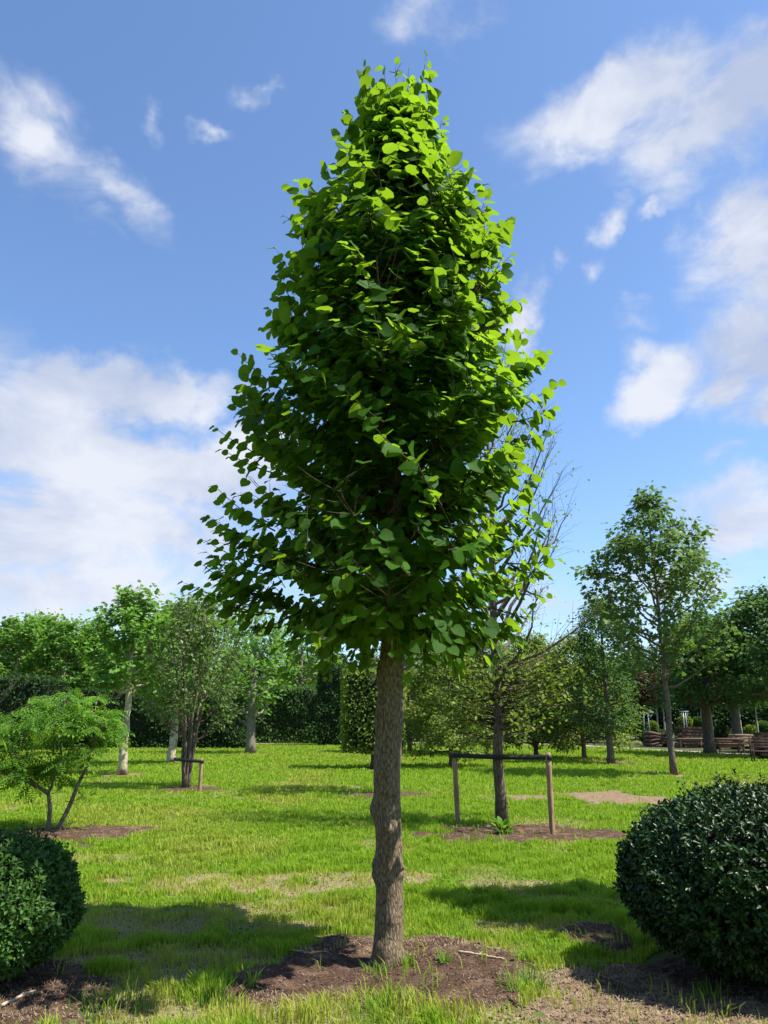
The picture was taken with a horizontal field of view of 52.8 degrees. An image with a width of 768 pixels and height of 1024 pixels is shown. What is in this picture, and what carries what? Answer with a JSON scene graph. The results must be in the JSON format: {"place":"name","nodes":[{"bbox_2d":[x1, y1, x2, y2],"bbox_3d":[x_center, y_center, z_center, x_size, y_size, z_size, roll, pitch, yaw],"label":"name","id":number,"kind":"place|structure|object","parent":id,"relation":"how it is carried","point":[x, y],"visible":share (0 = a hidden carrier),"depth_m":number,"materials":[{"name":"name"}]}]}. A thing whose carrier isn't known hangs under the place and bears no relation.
{"place":"outdoors","nodes":[
{"label":"outdoors","id":0,"kind":"place"},
{"bbox_2d":[0,742,767,1023],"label":"grass","id":1,"kind":"structure","parent":0,"point":[83,939],"depth_m":9.21,"materials":[{"name":"green plant"}]},
{"bbox_2d":[0,726,767,1023],"bbox_3d":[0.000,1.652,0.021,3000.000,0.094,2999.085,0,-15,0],"label":"ground","id":2,"kind":"structure","parent":0,"point":[618,797],"depth_m":5.28,"materials":[{"name":"soil"}]},
{"bbox_2d":[0,989,36,1006],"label":"stick","id":3,"kind":"object","parent":2,"relation":"on","point":[11,1000],"visible":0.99,"depth_m":4.55,"materials":[{"name":"beige wood"}]},
{"bbox_2d":[3,634,34,675],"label":"belt tree","id":4,"kind":"object","parent":2,"relation":"on","point":[6,656],"visible":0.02,"depth_m":84.68,"materials":[{"name":"green plant"}]},
{"bbox_2d":[0,609,55,679],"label":"plane tree","id":5,"kind":"object","parent":2,"relation":"on","point":[25,635],"visible":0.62,"depth_m":58.78,"materials":[{"name":"green plant"}]},
{"bbox_2d":[0,671,70,750],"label":"hedge","id":6,"kind":"object","parent":2,"relation":"on","point":[15,693],"visible":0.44,"depth_m":47.85,"materials":[{"name":"green plant"}]},
{"bbox_2d":[1,608,78,676],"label":"plane tree","id":7,"kind":"object","parent":2,"relation":"on","point":[45,621],"visible":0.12,"depth_m":64.99,"materials":[{"name":"green plant"}]},
{"bbox_2d":[0,821,87,981],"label":"clipped dome shrub","id":8,"kind":"object","parent":2,"relation":"on","point":[42,902],"visible":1,"depth_m":4.86,"materials":[{"name":"green plant"}]},
{"bbox_2d":[26,614,101,688],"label":"plane tree","id":9,"kind":"object","parent":2,"relation":"on","point":[64,629],"visible":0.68,"depth_m":57.56,"materials":[{"name":"green plant"}]},
{"bbox_2d":[0,688,134,829],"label":"multi stem tree","id":10,"kind":"object","parent":2,"relation":"on","point":[110,729],"visible":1,"depth_m":12.07,"materials":[{"name":"green plant"}]},
{"bbox_2d":[56,616,121,688],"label":"plane tree","id":11,"kind":"object","parent":2,"relation":"on","point":[96,646],"visible":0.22,"depth_m":59.14,"materials":[{"name":"green plant"}]},
{"bbox_2d":[67,643,121,684],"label":"belt tree","id":12,"kind":"object","parent":2,"relation":"on","point":[80,672],"depth_m":75.42,"materials":[{"name":"green plant"}]},
{"bbox_2d":[66,973,148,1021],"bbox_3d":[-1.590,2.805,4.459,0.503,0.133,0.501,-9,-18,31],"label":"grass tuft","id":13,"kind":"object","parent":2,"relation":"on","point":[129,997],"visible":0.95,"depth_m":4.50,"materials":[{"name":"green plant"}]},
{"bbox_2d":[80,580,180,774],"bbox_3d":[-8.389,5.473,25.830,3.588,6.427,3.278,0,-15,0],"label":"plane tree","id":14,"kind":"object","parent":2,"relation":"on","point":[134,622],"visible":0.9,"depth_m":25.61,"materials":[{"name":"green plant"}]},
{"bbox_2d":[115,625,173,689],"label":"plane tree","id":15,"kind":"object","parent":2,"relation":"on","point":[133,681],"visible":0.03,"depth_m":60.36,"materials":[{"name":"green plant"}]},
{"bbox_2d":[50,685,255,748],"bbox_3d":[-16.620,14.147,53.122,15.611,4.592,2.987,0,-15,0],"label":"hedge","id":16,"kind":"object","parent":2,"relation":"on","point":[145,730],"visible":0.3,"depth_m":52.10,"materials":[{"name":"green plant"}]},
{"bbox_2d":[133,592,225,762],"bbox_3d":[-8.753,6.890,32.652,3.930,7.284,4.094,-11,-19,34],"label":"plane tree","id":17,"kind":"object","parent":2,"relation":"on","point":[172,748],"visible":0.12,"depth_m":32.29,"materials":[{"name":"green plant"}]},
{"bbox_2d":[122,584,250,787],"bbox_3d":[-5.224,4.639,20.782,3.145,5.338,3.084,0,-15,0],"label":"multi stem tree","id":18,"kind":"object","parent":2,"relation":"on","point":[184,634],"visible":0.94,"depth_m":20.52,"materials":[{"name":"green leaf"},{"name":"brown bark"}]},
{"bbox_2d":[173,757,203,790],"bbox_3d":[-4.903,6.551,19.190,0.837,0.871,0.291,-6,-16,20],"label":"tree stake","id":19,"kind":"object","parent":2,"relation":"on","point":[200,761],"visible":0.94,"depth_m":19.18,"materials":[{"name":"brown wood"}]},
{"bbox_2d":[173,970,249,1011],"bbox_3d":[-1.032,2.876,4.665,0.513,0.152,0.522,0,-15,0],"label":"grass tuft","id":20,"kind":"object","parent":2,"relation":"on","point":[200,997],"visible":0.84,"depth_m":4.62,"materials":[{"name":"green plant"}]},
{"bbox_2d":[182,587,266,689],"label":"forked tree","id":21,"kind":"object","parent":2,"relation":"on","point":[221,634],"visible":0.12,"depth_m":58.98,"materials":[{"name":"green plant"}]},
{"bbox_2d":[213,646,260,730],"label":"belt tree","id":22,"kind":"object","parent":2,"relation":"on","point":[226,666],"visible":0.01,"depth_m":87.22,"materials":[{"name":"green plant"}]},
{"bbox_2d":[199,603,301,753],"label":"forked tree","id":23,"kind":"object","parent":2,"relation":"on","point":[252,712],"visible":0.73,"depth_m":43.96,"materials":[{"name":"green plant"}]},
{"bbox_2d":[244,962,262,987],"bbox_3d":[-0.816,2.935,4.899,0.171,0.135,0.256,0,-15,0],"label":"grass tuft","id":24,"kind":"object","parent":2,"relation":"on","point":[250,980],"visible":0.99,"depth_m":4.89,"materials":[{"name":"green plant"}]},
{"bbox_2d":[235,652,287,739],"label":"belt tree","id":25,"kind":"object","parent":2,"relation":"on","point":[247,669],"visible":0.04,"depth_m":73.90,"materials":[{"name":"green plant"}]},
{"bbox_2d":[230,620,307,703],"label":"forked tree","id":26,"kind":"object","parent":2,"relation":"on","point":[274,654],"visible":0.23,"depth_m":72.27,"materials":[{"name":"green plant"}]},
{"bbox_2d":[255,683,327,742],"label":"hedge","id":27,"kind":"object","parent":2,"relation":"on","point":[290,718],"visible":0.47,"depth_m":65.85,"materials":[{"name":"green plant"}]},
{"bbox_2d":[282,652,312,686],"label":"belt tree","id":28,"kind":"object","parent":2,"relation":"on","point":[309,671],"visible":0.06,"depth_m":88.23,"materials":[{"name":"green plant"}]},
{"bbox_2d":[288,948,310,953],"bbox_3d":[-0.599,3.150,5.542,0.034,0.038,0.278,13,-20,-40],"label":"stick","id":29,"kind":"object","parent":2,"relation":"on","point":[294,950],"visible":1,"depth_m":5.55,"materials":[{"name":"grey wood"}]},
{"bbox_2d":[276,631,337,741],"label":"forked tree","id":30,"kind":"object","parent":2,"relation":"on","point":[300,680],"visible":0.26,"depth_m":73.02,"materials":[{"name":"green plant"}]},
{"bbox_2d":[304,648,347,686],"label":"forked tree","id":31,"kind":"object","parent":2,"relation":"on","point":[316,669],"visible":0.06,"depth_m":76.32,"materials":[{"name":"green plant"}]},
{"bbox_2d":[313,662,346,744],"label":"box trained tree","id":32,"kind":"object","parent":2,"relation":"on","point":[327,709],"visible":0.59,"depth_m":59.33,"materials":[{"name":"green plant"}]},
{"bbox_2d":[306,650,358,723],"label":"belt tree","id":33,"kind":"object","parent":2,"relation":"on","point":[346,662],"visible":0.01,"depth_m":86.21,"materials":[{"name":"green plant"}]},
{"bbox_2d":[70,844,634,1023],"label":"weeds","id":34,"kind":"object","parent":2,"relation":"on","point":[270,899],"visible":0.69,"depth_m":7.03,"materials":[{"name":"green plant"}]},
{"bbox_2d":[357,656,379,670],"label":"belt tree","id":35,"kind":"object","parent":2,"relation":"on","point":[372,666],"visible":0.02,"depth_m":86.81,"materials":[{"name":"green plant"}]},
{"bbox_2d":[177,50,566,970],"bbox_3d":[-0.039,-0.614,6.335,2.685,7.884,2.707,12,-19,-36],"label":"lime tree","id":36,"kind":"object","parent":2,"relation":"on","point":[393,338],"visible":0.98,"depth_m":5.86,"materials":[{"name":"green plant"}]},
{"bbox_2d":[338,667,406,768],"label":"box trained tree","id":37,"kind":"object","parent":2,"relation":"on","point":[358,702],"visible":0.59,"depth_m":28.57,"materials":[{"name":"green plant"}]},
{"bbox_2d":[360,961,390,975],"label":"grass tuft","id":38,"kind":"object","parent":2,"relation":"on","point":[374,968],"visible":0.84,"depth_m":5.15,"materials":[{"name":"green plant"}]},
{"bbox_2d":[0,822,767,1023],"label":"straw","id":39,"kind":"object","parent":2,"relation":"on","point":[752,996],"visible":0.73,"depth_m":4.80,"materials":[{"name":"beige plant"}]},
{"bbox_2d":[343,988,425,1023],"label":"grass tuft","id":40,"kind":"object","parent":2,"relation":"on","point":[369,1006],"visible":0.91,"depth_m":4.38,"materials":[{"name":"green plant"}]},
{"bbox_2d":[335,585,464,767],"bbox_3d":[0.431,3.899,18.984,3.498,5.837,3.916,0,-15,0],"label":"leaning tree","id":41,"kind":"object","parent":2,"relation":"on","point":[415,656],"visible":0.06,"depth_m":18.92,"materials":[{"name":"green plant"}]},
{"bbox_2d":[401,950,416,968],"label":"grass tuft","id":42,"kind":"object","parent":2,"relation":"on","point":[408,961],"visible":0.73,"depth_m":5.26,"materials":[{"name":"green plant"}]},
{"bbox_2d":[369,641,465,751],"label":"hornbeam","id":43,"kind":"object","parent":2,"relation":"on","point":[409,745],"visible":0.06,"depth_m":44.02,"materials":[{"name":"green plant"}]},
{"bbox_2d":[435,945,456,963],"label":"grass tuft","id":44,"kind":"object","parent":2,"relation":"on","point":[442,957],"visible":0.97,"depth_m":5.35,"materials":[{"name":"green plant"}]},
{"bbox_2d":[404,652,513,766],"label":"hornbeam","id":45,"kind":"object","parent":2,"relation":"on","point":[425,715],"visible":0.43,"depth_m":29.37,"materials":[{"name":"green plant"}]},
{"bbox_2d":[458,950,503,958],"bbox_3d":[0.681,3.118,5.451,0.334,0.034,0.043,-7,-17,24],"label":"stick","id":46,"kind":"object","parent":2,"relation":"on","point":[467,952],"visible":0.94,"depth_m":5.45,"materials":[{"name":"beige wood"}]},
{"bbox_2d":[435,625,538,753],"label":"hornbeam","id":47,"kind":"object","parent":2,"relation":"on","point":[485,648],"visible":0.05,"depth_m":41.10,"materials":[{"name":"green plant"}]},
{"bbox_2d":[486,816,515,832],"bbox_3d":[1.766,4.714,11.676,0.462,0.254,0.405,-7,-17,23],"label":"weed","id":48,"kind":"object","parent":2,"relation":"on","point":[505,825],"visible":0.99,"depth_m":11.63,"materials":[{"name":"green plant"}]},
{"bbox_2d":[451,753,554,834],"bbox_3d":[2.009,4.569,12.555,1.993,1.325,0.513,-14,-21,42],"label":"tree support","id":49,"kind":"object","parent":2,"relation":"on","point":[547,757],"visible":0.92,"depth_m":12.60,"materials":[{"name":"brown wood"}]},
{"bbox_2d":[407,348,616,820],"bbox_3d":[1.963,0.943,13.790,3.780,8.771,3.887,0,-15,0],"label":"staked tree","id":50,"kind":"object","parent":2,"relation":"on","point":[498,695],"visible":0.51,"depth_m":13.12,"materials":[{"name":"green plant"}]},
{"bbox_2d":[506,995,525,1008],"bbox_3d":[0.774,2.874,4.537,0.020,0.029,0.199,6,-16,-21],"label":"stick","id":51,"kind":"object","parent":2,"relation":"on","point":[511,999],"visible":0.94,"depth_m":4.55,"materials":[{"name":"wood"}]},
{"bbox_2d":[494,962,561,995],"bbox_3d":[0.889,2.935,4.873,0.432,0.147,0.427,0,-15,0],"label":"grass tuft","id":52,"kind":"object","parent":2,"relation":"on","point":[524,979],"visible":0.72,"depth_m":4.88,"materials":[{"name":"green plant"}]},
{"bbox_2d":[477,629,591,754],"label":"hornbeam","id":53,"kind":"object","parent":2,"relation":"on","point":[533,743],"visible":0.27,"depth_m":37.66,"materials":[{"name":"green plant"}]},
{"bbox_2d":[555,665,602,739],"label":"belt tree","id":54,"kind":"object","parent":2,"relation":"on","point":[578,737],"visible":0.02,"depth_m":75.93,"materials":[{"name":"green plant"}]},
{"bbox_2d":[522,626,651,758],"bbox_3d":[9.343,8.484,36.554,6.069,6.279,5.969,-4,-16,15],"label":"hornbeam","id":55,"kind":"object","parent":2,"relation":"on","point":[572,744],"visible":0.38,"depth_m":35.71,"materials":[{"name":"green plant"}]},
{"bbox_2d":[562,594,649,763],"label":"oval tree","id":56,"kind":"object","parent":2,"relation":"on","point":[610,725],"visible":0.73,"depth_m":32.81,"materials":[{"name":"green plant"}]},
{"bbox_2d":[595,665,640,739],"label":"belt tree","id":57,"kind":"object","parent":2,"relation":"on","point":[619,702],"visible":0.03,"depth_m":79.15,"materials":[{"name":"green plant"}]},
{"bbox_2d":[634,720,647,743],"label":"ball shrub","id":58,"kind":"object","parent":2,"relation":"on","point":[641,727],"visible":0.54,"depth_m":62.23,"materials":[{"name":"green plant"}]},
{"bbox_2d":[628,671,659,728],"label":"purple leaved tree","id":59,"kind":"object","parent":2,"relation":"on","point":[644,693],"visible":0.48,"depth_m":62.06,"materials":[{"name":"brown plant"}]},
{"bbox_2d":[638,729,650,742],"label":"ball shrub","id":60,"kind":"object","parent":2,"relation":"on","point":[641,737],"visible":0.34,"depth_m":60.35,"materials":[{"name":"green plant"}]},
{"bbox_2d":[616,644,674,733],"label":"belt tree","id":61,"kind":"object","parent":2,"relation":"on","point":[630,673],"visible":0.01,"depth_m":81.62,"materials":[{"name":"green plant"}]},
{"bbox_2d":[637,712,653,730],"bbox_3d":[20.601,16.973,60.630,1.306,2.558,0.090,0,-15,0],"label":"steel frame","id":62,"kind":"object","parent":2,"relation":"on","point":[648,719],"visible":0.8,"depth_m":60.81,"materials":[{"name":"silver metal"}]},
{"bbox_2d":[622,663,679,737],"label":"belt tree","id":63,"kind":"object","parent":2,"relation":"on","point":[660,720],"visible":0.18,"depth_m":76.99,"materials":[{"name":"green plant"}]},
{"bbox_2d":[639,676,662,729],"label":"young tree","id":64,"kind":"object","parent":2,"relation":"on","point":[659,706],"visible":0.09,"depth_m":64.78,"materials":[{"name":"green plant"}]},
{"bbox_2d":[645,720,658,731],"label":"ball shrub","id":65,"kind":"object","parent":2,"relation":"on","point":[654,725],"visible":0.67,"depth_m":62.22,"materials":[{"name":"green plant"}]},
{"bbox_2d":[643,731,667,746],"bbox_3d":[19.590,16.272,55.459,1.741,1.078,1.135,0,-15,0],"label":"timber stack","id":66,"kind":"object","parent":2,"relation":"on","point":[654,739],"visible":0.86,"depth_m":55.02,"materials":[{"name":"brown wood"}]},
{"bbox_2d":[566,480,755,774],"bbox_3d":[9.225,3.655,26.127,6.054,10.060,5.742,0,-15,0],"label":"maple tree","id":67,"kind":"object","parent":2,"relation":"on","point":[671,641],"visible":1,"depth_m":26.03,"materials":[{"name":"green plant"}]},
{"bbox_2d":[653,679,676,729],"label":"young tree","id":68,"kind":"object","parent":2,"relation":"on","point":[663,712],"visible":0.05,"depth_m":64.70,"materials":[{"name":"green plant"}]},
{"bbox_2d":[669,664,691,735],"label":"belt tree","id":69,"kind":"object","parent":2,"relation":"on","point":[678,713],"visible":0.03,"depth_m":83.53,"materials":[{"name":"green plant"}]},
{"bbox_2d":[679,711,688,742],"bbox_3d":[23.644,16.948,60.637,0.703,2.607,0.090,0,-15,0],"label":"steel frame","id":70,"kind":"object","parent":2,"relation":"on","point":[685,718],"visible":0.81,"depth_m":60.84,"materials":[{"name":"silver metal"}]},
{"bbox_2d":[677,715,693,742],"bbox_3d":[24.379,17.575,62.467,1.330,2.363,1.313,0,-15,0],"label":"ball shrub","id":71,"kind":"object","parent":2,"relation":"on","point":[680,721],"visible":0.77,"depth_m":62.35,"materials":[{"name":"green plant"}]},
{"bbox_2d":[672,727,703,747],"bbox_3d":[21.470,15.723,54.019,2.345,1.376,1.144,0,-15,0],"label":"bench","id":72,"kind":"object","parent":2,"relation":"on","point":[687,732],"visible":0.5,"depth_m":53.59,"materials":[{"name":"brown wood"}]},
{"bbox_2d":[675,738,702,747],"bbox_3d":[20.814,15.687,52.510,1.836,0.651,0.830,0,-15,0],"label":"wooden table","id":73,"kind":"object","parent":2,"relation":"on","point":[689,739],"visible":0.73,"depth_m":52.25,"materials":[{"name":"brown wood"}]},
{"bbox_2d":[612,768,767,983],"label":"clipped dome shrub","id":74,"kind":"object","parent":2,"relation":"on","point":[691,870],"visible":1,"depth_m":4.80,"materials":[{"name":"green plant"}]},
{"bbox_2d":[693,716,701,726],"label":"ball shrub","id":75,"kind":"object","parent":2,"relation":"on","point":[697,722],"visible":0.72,"depth_m":62.37,"materials":[{"name":"green plant"}]},
{"bbox_2d":[632,608,767,753],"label":"spreading tree","id":76,"kind":"object","parent":2,"relation":"on","point":[702,694],"visible":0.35,"depth_m":42.62,"materials":[{"name":"green plant"}]},
{"bbox_2d":[692,974,727,1001],"bbox_3d":[1.936,2.853,4.644,0.214,0.137,0.246,0,-15,0],"label":"grass tuft","id":77,"kind":"object","parent":2,"relation":"on","point":[707,991],"visible":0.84,"depth_m":4.65,"materials":[{"name":"green plant"}]},
{"bbox_2d":[706,676,719,733],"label":"young tree","id":78,"kind":"object","parent":2,"relation":"on","point":[711,715],"visible":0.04,"depth_m":55.73,"materials":[{"name":"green plant"}]},
{"bbox_2d":[660,630,767,736],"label":"spreading tree","id":79,"kind":"object","parent":2,"relation":"on","point":[735,723],"visible":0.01,"depth_m":55.79,"materials":[{"name":"green plant"}]},
{"bbox_2d":[672,666,758,737],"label":"belt tree","id":80,"kind":"object","parent":2,"relation":"on","point":[718,719],"visible":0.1,"depth_m":73.04,"materials":[{"name":"green plant"}]},
{"bbox_2d":[714,725,730,737],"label":"ball shrub","id":81,"kind":"object","parent":2,"relation":"on","point":[719,734],"visible":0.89,"depth_m":62.08,"materials":[{"name":"green plant"}]},
{"bbox_2d":[693,576,767,710],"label":"spreading tree","id":82,"kind":"object","parent":2,"relation":"on","point":[749,616],"visible":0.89,"depth_m":39.06,"materials":[{"name":"green plant"}]},
{"bbox_2d":[714,738,747,749],"bbox_3d":[22.147,14.945,49.885,2.196,0.696,1.160,0,-15,0],"label":"bench","id":83,"kind":"object","parent":2,"relation":"on","point":[726,740],"visible":0.53,"depth_m":49.44,"materials":[{"name":"brown wood"}]},
{"bbox_2d":[728,734,753,748],"bbox_3d":[23.571,15.187,51.206,1.577,0.926,1.126,0,-15,0],"label":"timber stack","id":84,"kind":"object","parent":2,"relation":"on","point":[746,738],"visible":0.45,"depth_m":50.79,"materials":[{"name":"brown wood"}]},
{"bbox_2d":[715,636,767,730],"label":"belt tree","id":85,"kind":"object","parent":2,"relation":"on","point":[763,714],"visible":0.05,"depth_m":73.84,"materials":[{"name":"green plant"}]},
{"bbox_2d":[742,724,759,737],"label":"ball shrub","id":86,"kind":"object","parent":2,"relation":"on","point":[746,729],"visible":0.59,"depth_m":60.34,"materials":[{"name":"green plant"}]},
{"bbox_2d":[747,703,767,731],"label":"young tree","id":87,"kind":"object","parent":2,"relation":"on","point":[755,708],"visible":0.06,"depth_m":59.09,"materials":[{"name":"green plant"}]},
{"bbox_2d":[748,737,767,760],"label":"garden bench","id":88,"kind":"object","parent":2,"relation":"on","point":[758,744],"visible":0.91,"depth_m":33.80,"materials":[{"name":"brown wood"}]},
{"bbox_2d":[748,732,767,758],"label":"bench","id":89,"kind":"object","parent":2,"relation":"on","point":[761,735],"visible":0.61,"depth_m":36.28,"materials":[{"name":"brown wood"}]},
{"bbox_2d":[755,720,767,731],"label":"ball shrub","id":90,"kind":"object","parent":2,"relation":"on","point":[762,724],"visible":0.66,"depth_m":60.32,"materials":[{"name":"green plant"}]},
{"bbox_2d":[0,0,767,722],"label":"sky","id":91,"kind":"structure","parent":0,"point":[148,148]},
{"bbox_2d":[256,742,743,753],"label":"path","id":92,"kind":"structure","parent":0,"point":[635,748],"depth_m":46.40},
{"bbox_2d":[715,743,745,752],"bbox_3d":[19.365,13.260,43.428,1.593,0.538,0.830,1,-15,-3],"label":"wooden table","id":93,"kind":"object","parent":92,"relation":"on","point":[719,745],"visible":0.68,"depth_m":43.16,"materials":[{"name":"brown wood"}]}
]}

